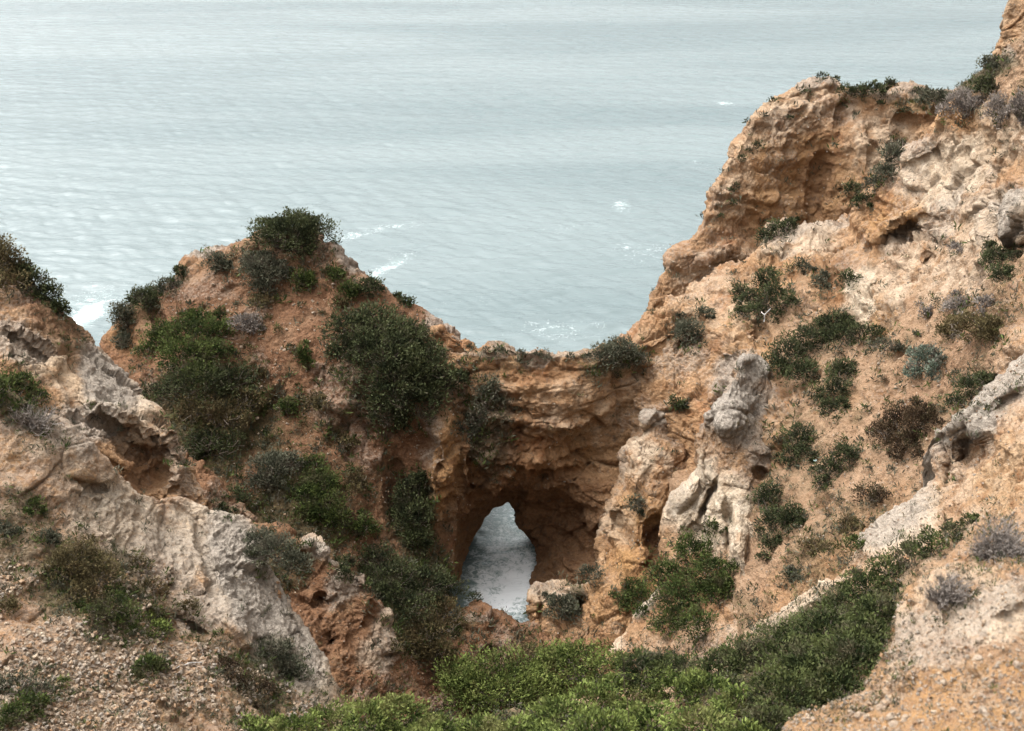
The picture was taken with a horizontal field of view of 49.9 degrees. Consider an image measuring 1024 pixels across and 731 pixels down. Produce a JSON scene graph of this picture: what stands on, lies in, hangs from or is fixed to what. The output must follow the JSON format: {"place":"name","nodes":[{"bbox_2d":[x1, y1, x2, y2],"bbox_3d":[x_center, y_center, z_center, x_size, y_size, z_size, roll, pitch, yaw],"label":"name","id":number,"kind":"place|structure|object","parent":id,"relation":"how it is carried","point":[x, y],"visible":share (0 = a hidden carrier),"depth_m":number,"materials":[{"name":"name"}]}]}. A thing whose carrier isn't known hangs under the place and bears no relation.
{"place":"outdoors","nodes":[
{"label":"outdoors","id":0,"kind":"place"},
{"bbox_2d":[0,255,210,509],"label":"cliff","id":1,"kind":"structure","parent":0,"point":[92,373],"depth_m":31.34,"materials":[{"name":"stone"}]},
{"bbox_2d":[0,233,34,293],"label":"shrub","id":2,"kind":"object","parent":1,"relation":"on","point":[9,252],"visible":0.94,"depth_m":32.14,"materials":[{"name":"green plant"}]},
{"bbox_2d":[6,257,71,320],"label":"shrub","id":3,"kind":"object","parent":1,"relation":"on","point":[59,304],"visible":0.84,"depth_m":32.29,"materials":[{"name":"green plant"}]},
{"bbox_2d":[0,389,353,730],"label":"hill","id":4,"kind":"structure","parent":0,"point":[209,553],"depth_m":25.95,"materials":[{"name":"stone"}]},
{"bbox_2d":[0,591,22,614],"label":"shrub","id":5,"kind":"object","parent":4,"relation":"on","point":[10,604],"visible":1,"depth_m":23.01,"materials":[{"name":"green plant"}]},
{"bbox_2d":[0,368,51,405],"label":"shrub","id":6,"kind":"object","parent":4,"relation":"on","point":[15,379],"visible":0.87,"depth_m":29.50,"materials":[{"name":"green plant"}]},
{"bbox_2d":[0,689,52,729],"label":"shrub","id":7,"kind":"object","parent":4,"relation":"on","point":[38,698],"visible":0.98,"depth_m":20.48,"materials":[{"name":"green plant"}]},
{"bbox_2d":[0,663,61,701],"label":"shrub","id":8,"kind":"object","parent":4,"relation":"on","point":[2,679],"visible":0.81,"depth_m":21.13,"materials":[{"name":"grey plant"}]},
{"bbox_2d":[21,494,48,516],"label":"shrub","id":9,"kind":"object","parent":4,"relation":"on","point":[36,507],"visible":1,"depth_m":25.17,"materials":[{"name":"green plant"}]},
{"bbox_2d":[7,401,67,439],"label":"dead shrub","id":10,"kind":"object","parent":4,"relation":"on","point":[32,424],"visible":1,"depth_m":25.83,"materials":[{"name":"grey plant"}]},
{"bbox_2d":[38,534,128,612],"bbox_3d":[-9.483,4.510,24.493,1.861,1.152,1.890,13,27,26],"label":"shrub","id":11,"kind":"object","parent":4,"relation":"on","point":[91,586],"visible":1,"depth_m":24.38,"materials":[{"name":"green plant"}]},
{"bbox_2d":[74,583,150,632],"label":"shrub","id":12,"kind":"object","parent":4,"relation":"on","point":[105,611],"visible":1,"depth_m":23.92,"materials":[{"name":"green plant"}]},
{"bbox_2d":[126,652,172,684],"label":"shrub","id":13,"kind":"object","parent":4,"relation":"on","point":[151,659],"visible":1,"depth_m":23.13,"materials":[{"name":"green plant"}]},
{"bbox_2d":[128,552,170,598],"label":"shrub","id":14,"kind":"object","parent":4,"relation":"on","point":[163,588],"visible":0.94,"depth_m":25.63,"materials":[{"name":"green plant"}]},
{"bbox_2d":[0,555,321,730],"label":"gravel","id":15,"kind":"structure","parent":4,"relation":"on","point":[133,693],"depth_m":22.73,"materials":[{"name":"beige gravel"}]},
{"bbox_2d":[147,605,174,642],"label":"shrub","id":16,"kind":"object","parent":4,"relation":"on","point":[157,621],"visible":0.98,"depth_m":24.39,"materials":[{"name":"green plant"}]},
{"bbox_2d":[217,653,277,710],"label":"shrub","id":17,"kind":"object","parent":4,"relation":"on","point":[260,681],"visible":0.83,"depth_m":24.50,"materials":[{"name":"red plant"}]},
{"bbox_2d":[241,524,315,577],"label":"shrub","id":18,"kind":"object","parent":4,"relation":"on","point":[267,545],"visible":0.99,"depth_m":28.42,"materials":[{"name":"green plant"}]},
{"bbox_2d":[258,633,313,680],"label":"shrub","id":19,"kind":"object","parent":4,"relation":"on","point":[285,645],"visible":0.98,"depth_m":26.64,"materials":[{"name":"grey plant"}]},
{"bbox_2d":[99,229,472,696],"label":"hill","id":20,"kind":"structure","parent":0,"point":[453,465],"depth_m":65.30,"materials":[{"name":"brown stone"}]},
{"bbox_2d":[106,301,135,332],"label":"shrub","id":21,"kind":"object","parent":20,"relation":"on","point":[120,313],"visible":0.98,"depth_m":70.38,"materials":[{"name":"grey plant"}]},
{"bbox_2d":[109,328,134,348],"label":"shrub","id":22,"kind":"object","parent":20,"relation":"on","point":[122,342],"visible":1,"depth_m":69.78,"materials":[{"name":"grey plant"}]},
{"bbox_2d":[124,283,163,311],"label":"shrub","id":23,"kind":"object","parent":20,"relation":"on","point":[137,297],"visible":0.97,"depth_m":70.38,"materials":[{"name":"green plant"}]},
{"bbox_2d":[145,275,182,296],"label":"shrub","id":24,"kind":"object","parent":20,"relation":"on","point":[160,282],"visible":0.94,"depth_m":70.51,"materials":[{"name":"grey plant"}]},
{"bbox_2d":[128,305,239,383],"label":"shrub","id":25,"kind":"object","parent":20,"relation":"on","point":[213,325],"visible":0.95,"depth_m":66.22,"materials":[{"name":"green plant"}]},
{"bbox_2d":[139,356,261,409],"bbox_3d":[-18.563,0.867,64.218,7.526,3.112,5.429,0,24,0],"label":"shrub","id":26,"kind":"object","parent":20,"relation":"on","point":[223,374],"visible":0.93,"depth_m":64.03,"materials":[{"name":"green plant"}]},
{"bbox_2d":[181,422,248,459],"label":"shrub","id":27,"kind":"object","parent":20,"relation":"on","point":[206,450],"visible":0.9,"depth_m":62.44,"materials":[{"name":"green plant"}]},
{"bbox_2d":[201,250,233,271],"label":"shrub","id":28,"kind":"object","parent":20,"relation":"on","point":[219,261],"visible":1,"depth_m":70.03,"materials":[{"name":"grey plant"}]},
{"bbox_2d":[170,385,269,433],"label":"shrub","id":29,"kind":"object","parent":20,"relation":"on","point":[219,411],"visible":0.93,"depth_m":63.25,"materials":[{"name":"green plant"}]},
{"bbox_2d":[217,480,252,513],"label":"shrub","id":30,"kind":"object","parent":20,"relation":"on","point":[241,496],"visible":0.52,"depth_m":60.48,"materials":[{"name":"green plant"}]},
{"bbox_2d":[224,312,266,334],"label":"shrub","id":31,"kind":"object","parent":20,"relation":"on","point":[247,320],"visible":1,"depth_m":67.16,"materials":[{"name":"grey plant"}]},
{"bbox_2d":[244,290,279,308],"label":"shrub","id":32,"kind":"object","parent":20,"relation":"on","point":[261,298],"visible":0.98,"depth_m":68.07,"materials":[{"name":"green plant"}]},
{"bbox_2d":[238,249,293,295],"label":"shrub","id":33,"kind":"object","parent":20,"relation":"on","point":[257,260],"visible":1,"depth_m":68.71,"materials":[{"name":"green plant"}]},
{"bbox_2d":[239,448,312,493],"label":"shrub","id":34,"kind":"object","parent":20,"relation":"on","point":[277,460],"visible":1,"depth_m":61.53,"materials":[{"name":"green plant"}]},
{"bbox_2d":[273,394,300,415],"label":"shrub","id":35,"kind":"object","parent":20,"relation":"on","point":[289,404],"visible":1,"depth_m":64.79,"materials":[{"name":"green plant"}]},
{"bbox_2d":[242,206,343,258],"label":"shrub","id":36,"kind":"object","parent":20,"relation":"on","point":[301,223],"visible":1,"depth_m":69.07,"materials":[{"name":"green plant"}]},
{"bbox_2d":[292,338,313,370],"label":"shrub","id":37,"kind":"object","parent":20,"relation":"on","point":[302,353],"visible":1,"depth_m":65.72,"materials":[{"name":"green plant"}]},
{"bbox_2d":[289,268,317,289],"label":"shrub","id":38,"kind":"object","parent":20,"relation":"on","point":[308,278],"visible":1,"depth_m":68.31,"materials":[{"name":"green plant"}]},
{"bbox_2d":[296,389,331,410],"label":"shrub","id":39,"kind":"object","parent":20,"relation":"on","point":[322,397],"visible":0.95,"depth_m":64.50,"materials":[{"name":"green plant"}]},
{"bbox_2d":[286,452,353,534],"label":"shrub","id":40,"kind":"object","parent":20,"relation":"on","point":[308,485],"visible":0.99,"depth_m":60.96,"materials":[{"name":"green plant"}]},
{"bbox_2d":[326,426,361,452],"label":"shrub","id":41,"kind":"object","parent":20,"relation":"on","point":[348,441],"visible":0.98,"depth_m":64.06,"materials":[{"name":"green plant"}]},
{"bbox_2d":[334,553,359,581],"bbox_3d":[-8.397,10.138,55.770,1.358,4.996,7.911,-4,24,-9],"label":"shrub","id":42,"kind":"object","parent":20,"relation":"on","point":[344,561],"visible":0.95,"depth_m":52.31,"materials":[{"name":"green plant"}]},
{"bbox_2d":[340,466,369,496],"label":"shrub","id":43,"kind":"object","parent":20,"relation":"on","point":[358,482],"visible":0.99,"depth_m":62.66,"materials":[{"name":"green plant"}]},
{"bbox_2d":[347,507,382,538],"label":"shrub","id":44,"kind":"object","parent":20,"relation":"on","point":[372,526],"visible":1,"depth_m":61.26,"materials":[{"name":"green plant"}]},
{"bbox_2d":[353,274,385,297],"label":"shrub","id":45,"kind":"object","parent":20,"relation":"on","point":[367,283],"visible":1,"depth_m":68.49,"materials":[{"name":"green plant"}]},
{"bbox_2d":[314,298,471,433],"bbox_3d":[-6.784,-0.255,65.743,7.587,6.583,9.009,-18,30,-35],"label":"shrub","id":46,"kind":"object","parent":20,"relation":"on","point":[411,355],"visible":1,"depth_m":64.42,"materials":[{"name":"green plant"}]},
{"bbox_2d":[387,466,437,557],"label":"shrub","id":47,"kind":"object","parent":20,"relation":"on","point":[413,479],"visible":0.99,"depth_m":63.67,"materials":[{"name":"green plant"}]},
{"bbox_2d":[389,595,467,670],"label":"shrub","id":48,"kind":"object","parent":20,"relation":"on","point":[410,639],"visible":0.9,"depth_m":58.22,"materials":[{"name":"green plant"}]},
{"bbox_2d":[185,452,430,725],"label":"hill","id":49,"kind":"structure","parent":0,"point":[331,629],"depth_m":51.35,"materials":[{"name":"brown stone"}]},
{"bbox_2d":[0,0,1007,622],"bbox_3d":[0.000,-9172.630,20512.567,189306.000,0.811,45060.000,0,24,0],"label":"sea","id":50,"kind":"structure","parent":0,"point":[526,174],"depth_m":195.78,"materials":[{"name":"liquid"}]},
{"bbox_2d":[422,599,599,720],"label":"hill","id":51,"kind":"structure","parent":0,"point":[489,612],"depth_m":60.37,"materials":[{"name":"brown stone"}]},
{"bbox_2d":[354,540,483,626],"bbox_3d":[-6.745,11.256,58.419,6.435,7.332,10.654,13,27,26],"label":"shrub","id":52,"kind":"object","parent":51,"relation":"on","point":[407,599],"visible":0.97,"depth_m":60.22,"materials":[{"name":"green plant"}]},
{"bbox_2d":[429,638,567,720],"bbox_3d":[-0.665,16.437,56.647,6.905,3.668,7.030,-19,30,-36],"label":"bush","id":53,"kind":"object","parent":51,"relation":"on","point":[468,675],"visible":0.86,"depth_m":56.31,"materials":[{"name":"green plant"}]},
{"bbox_2d":[494,640,548,675],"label":"shrub","id":54,"kind":"object","parent":51,"relation":"on","point":[526,650],"visible":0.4,"depth_m":58.59,"materials":[{"name":"green plant"}]},
{"bbox_2d":[524,637,626,691],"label":"bush","id":55,"kind":"object","parent":51,"relation":"on","point":[562,651],"visible":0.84,"depth_m":57.07,"materials":[{"name":"green plant"}]},
{"bbox_2d":[526,579,594,642],"bbox_3d":[3.863,15.272,66.684,6.323,8.641,14.346,2,24,4],"label":"rock","id":56,"kind":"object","parent":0,"point":[534,598],"depth_m":62.59,"materials":[{"name":"beige stone"}]},
{"bbox_2d":[542,591,581,626],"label":"shrub","id":57,"kind":"object","parent":56,"relation":"on","point":[562,601],"visible":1,"depth_m":61.33,"materials":[{"name":"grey plant"}]},
{"bbox_2d":[428,324,694,617],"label":"cliff","id":58,"kind":"structure","parent":0,"point":[557,523],"depth_m":67.55,"materials":[{"name":"brown stone"}]},
{"bbox_2d":[453,378,506,442],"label":"shrub","id":59,"kind":"object","parent":58,"relation":"on","point":[490,386],"visible":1,"depth_m":65.44,"materials":[{"name":"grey plant"}]},
{"bbox_2d":[589,335,650,370],"bbox_3d":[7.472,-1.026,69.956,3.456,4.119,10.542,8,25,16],"label":"shrub","id":60,"kind":"object","parent":58,"relation":"on","point":[624,347],"visible":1,"depth_m":66.43,"materials":[{"name":"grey plant"}]},
{"bbox_2d":[563,408,688,679],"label":"cliff","id":61,"kind":"structure","parent":0,"point":[647,472],"depth_m":63.50,"materials":[{"name":"brown stone"}]},
{"bbox_2d":[570,563,607,585],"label":"shrub","id":62,"kind":"object","parent":61,"relation":"on","point":[584,569],"visible":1,"depth_m":61.84,"materials":[{"name":"green plant"}]},
{"bbox_2d":[608,576,643,614],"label":"shrub","id":63,"kind":"object","parent":61,"relation":"on","point":[624,598],"visible":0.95,"depth_m":60.27,"materials":[{"name":"green plant"}]},
{"bbox_2d":[300,353,1023,730],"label":"cliff","id":64,"kind":"structure","parent":0,"point":[956,453],"depth_m":27.19,"materials":[{"name":"stone"}]},
{"bbox_2d":[238,666,767,730],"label":"bush","id":65,"kind":"object","parent":64,"relation":"on","point":[709,715],"visible":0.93,"depth_m":22.59,"materials":[{"name":"green plant"}]},
{"bbox_2d":[608,588,899,730],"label":"bush","id":66,"kind":"object","parent":64,"relation":"on","point":[826,671],"visible":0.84,"depth_m":22.70,"materials":[{"name":"green plant"}]},
{"bbox_2d":[604,362,1023,730],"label":"gravel","id":67,"kind":"structure","parent":64,"relation":"on","point":[929,631],"depth_m":13.70,"materials":[{"name":"brown gravel"}]},
{"bbox_2d":[817,512,978,620],"bbox_3d":[8.793,4.713,25.234,2.911,2.890,3.596,15,28,30],"label":"bush","id":68,"kind":"object","parent":64,"relation":"on","point":[846,591],"visible":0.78,"depth_m":24.98,"materials":[{"name":"green plant"}]},
{"bbox_2d":[598,353,773,691],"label":"cliff","id":69,"kind":"structure","parent":0,"point":[712,494],"depth_m":57.36,"materials":[{"name":"grey stone"}]},
{"bbox_2d":[624,526,739,647],"bbox_3d":[8.805,11.870,56.317,4.597,6.127,8.837,-5,25,-12],"label":"shrub","id":70,"kind":"object","parent":69,"relation":"on","point":[719,584],"visible":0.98,"depth_m":55.17,"materials":[{"name":"green plant"}]},
{"bbox_2d":[613,76,956,341],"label":"cliff","id":71,"kind":"structure","parent":0,"point":[699,255],"depth_m":82.77,"materials":[{"name":"brown stone"}]},
{"bbox_2d":[835,76,899,97],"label":"shrub","id":72,"kind":"object","parent":71,"relation":"on","point":[863,87],"visible":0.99,"depth_m":82.83,"materials":[{"name":"green plant"}]},
{"bbox_2d":[911,84,953,104],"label":"shrub","id":73,"kind":"object","parent":71,"relation":"on","point":[927,91],"visible":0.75,"depth_m":80.37,"materials":[{"name":"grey plant"}]},
{"bbox_2d":[613,34,1023,635],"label":"hill","id":74,"kind":"structure","parent":0,"point":[882,239],"depth_m":58.94,"materials":[{"name":"brown stone"}]},
{"bbox_2d":[0,39,1023,730],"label":"ground cover","id":75,"kind":"object","parent":74,"relation":"on","point":[748,624],"visible":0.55,"depth_m":54.73,"materials":[{"name":"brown plant"}]},
{"bbox_2d":[0,47,1023,730],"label":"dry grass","id":76,"kind":"structure","parent":74,"relation":"on","point":[570,467],"depth_m":55.36,"materials":[{"name":"beige plant"}]},
{"bbox_2d":[1,57,1023,730],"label":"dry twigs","id":77,"kind":"object","parent":74,"relation":"on","point":[581,427],"visible":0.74,"depth_m":55.08,"materials":[{"name":"brown plant"}]},
{"bbox_2d":[107,4,1023,711],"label":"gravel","id":78,"kind":"structure","parent":74,"relation":"on","point":[615,374],"depth_m":63.57,"materials":[{"name":"brown gravel"}]},
{"bbox_2d":[670,311,705,347],"bbox_3d":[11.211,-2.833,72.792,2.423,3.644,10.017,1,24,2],"label":"shrub","id":79,"kind":"object","parent":74,"relation":"on","point":[681,328],"visible":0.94,"depth_m":68.92,"materials":[{"name":"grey plant"}]},
{"bbox_2d":[730,264,803,323],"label":"shrub","id":80,"kind":"object","parent":74,"relation":"on","point":[757,305],"visible":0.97,"depth_m":67.53,"materials":[{"name":"green plant"}]},
{"bbox_2d":[754,216,800,245],"bbox_3d":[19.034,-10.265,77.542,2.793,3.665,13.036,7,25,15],"label":"shrub","id":81,"kind":"object","parent":74,"relation":"on","point":[773,228],"visible":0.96,"depth_m":72.23,"materials":[{"name":"green plant"}]},
{"bbox_2d":[751,480,808,560],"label":"shrub","id":82,"kind":"object","parent":74,"relation":"on","point":[789,513],"visible":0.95,"depth_m":52.99,"materials":[{"name":"green plant"}]},
{"bbox_2d":[772,420,820,469],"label":"shrub","id":83,"kind":"object","parent":74,"relation":"on","point":[800,448],"visible":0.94,"depth_m":55.83,"materials":[{"name":"green plant"}]},
{"bbox_2d":[795,535,834,559],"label":"shrub","id":84,"kind":"object","parent":74,"relation":"on","point":[820,542],"visible":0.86,"depth_m":49.15,"materials":[{"name":"green plant"}]},
{"bbox_2d":[762,309,886,386],"bbox_3d":[16.983,-0.983,61.057,6.332,4.207,5.575,0,24,0],"label":"shrub","id":85,"kind":"object","parent":74,"relation":"on","point":[853,328],"visible":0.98,"depth_m":60.96,"materials":[{"name":"green plant"}]},
{"bbox_2d":[810,357,859,423],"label":"shrub","id":86,"kind":"object","parent":74,"relation":"on","point":[835,383],"visible":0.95,"depth_m":56.48,"materials":[{"name":"green plant"}]},
{"bbox_2d":[807,439,862,491],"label":"shrub","id":87,"kind":"object","parent":74,"relation":"on","point":[841,449],"visible":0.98,"depth_m":52.44,"materials":[{"name":"green plant"}]},
{"bbox_2d":[830,512,865,535],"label":"shrub","id":88,"kind":"object","parent":74,"relation":"on","point":[852,522],"visible":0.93,"depth_m":48.39,"materials":[{"name":"green plant"}]},
{"bbox_2d":[839,180,872,207],"bbox_3d":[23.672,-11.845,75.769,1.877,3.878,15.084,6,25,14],"label":"shrub","id":89,"kind":"object","parent":74,"relation":"on","point":[859,196],"visible":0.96,"depth_m":70.37,"materials":[{"name":"green plant"}]},
{"bbox_2d":[851,481,893,505],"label":"shrub","id":90,"kind":"object","parent":74,"relation":"on","point":[871,496],"visible":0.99,"depth_m":48.29,"materials":[{"name":"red plant"}]},
{"bbox_2d":[863,335,904,354],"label":"shrub","id":91,"kind":"object","parent":74,"relation":"on","point":[894,348],"visible":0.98,"depth_m":56.58,"materials":[{"name":"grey plant"}]},
{"bbox_2d":[860,136,908,192],"bbox_3d":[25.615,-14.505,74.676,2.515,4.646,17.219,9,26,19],"label":"shrub","id":92,"kind":"object","parent":74,"relation":"on","point":[893,149],"visible":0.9,"depth_m":67.91,"materials":[{"name":"green plant"}]},
{"bbox_2d":[864,395,949,462],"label":"shrub","id":93,"kind":"object","parent":74,"relation":"on","point":[918,414],"visible":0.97,"depth_m":49.32,"materials":[{"name":"red plant"}]},
{"bbox_2d":[902,342,948,382],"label":"shrub","id":94,"kind":"object","parent":74,"relation":"on","point":[912,368],"visible":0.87,"depth_m":51.69,"materials":[{"name":"green plant"}]},
{"bbox_2d":[934,85,985,118],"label":"shrub","id":95,"kind":"object","parent":74,"relation":"on","point":[969,103],"visible":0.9,"depth_m":60.29,"materials":[{"name":"grey plant"}]},
{"bbox_2d":[939,289,994,317],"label":"shrub","id":96,"kind":"object","parent":74,"relation":"on","point":[949,303],"visible":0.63,"depth_m":52.59,"materials":[{"name":"grey plant"}]},
{"bbox_2d":[931,309,1004,347],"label":"shrub","id":97,"kind":"object","parent":74,"relation":"on","point":[954,323],"visible":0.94,"depth_m":46.85,"materials":[{"name":"green plant"}]},
{"bbox_2d":[939,370,996,410],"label":"shrub","id":98,"kind":"object","parent":74,"relation":"on","point":[984,377],"visible":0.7,"depth_m":45.67,"materials":[{"name":"green plant"}]},
{"bbox_2d":[972,71,999,99],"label":"shrub","id":99,"kind":"object","parent":74,"relation":"on","point":[980,86],"visible":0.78,"depth_m":58.06,"materials":[{"name":"green plant"}]},
{"bbox_2d":[980,89,1012,129],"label":"shrub","id":100,"kind":"object","parent":74,"relation":"on","point":[995,102],"visible":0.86,"depth_m":55.62,"materials":[{"name":"grey plant"}]},
{"bbox_2d":[978,239,1022,285],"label":"shrub","id":101,"kind":"object","parent":74,"relation":"on","point":[990,254],"visible":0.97,"depth_m":48.42,"materials":[{"name":"green plant"}]},
{"bbox_2d":[1003,86,1023,126],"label":"shrub","id":102,"kind":"object","parent":74,"relation":"on","point":[1018,101],"visible":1,"depth_m":52.96,"materials":[{"name":"grey plant"}]},
{"bbox_2d":[782,506,1023,730],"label":"cliff","id":103,"kind":"structure","parent":0,"point":[989,626],"depth_m":11.49,"materials":[{"name":"stone"}]},
{"bbox_2d":[782,508,1023,730],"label":"gravel","id":104,"kind":"structure","parent":103,"relation":"on","point":[938,703],"depth_m":10.99,"materials":[{"name":"beige gravel"}]},
{"bbox_2d":[922,568,975,610],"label":"dead bush","id":105,"kind":"object","parent":103,"relation":"on","point":[947,593],"visible":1,"depth_m":12.46,"materials":[{"name":"grey plant"}]},
{"bbox_2d":[965,512,1023,563],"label":"dead bush","id":106,"kind":"object","parent":103,"relation":"on","point":[1004,540],"visible":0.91,"depth_m":13.21,"materials":[{"name":"grey plant"}]},
{"bbox_2d":[992,0,1023,55],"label":"cliff","id":107,"kind":"structure","parent":0,"point":[1011,26],"depth_m":71.14,"materials":[{"name":"brown stone"}]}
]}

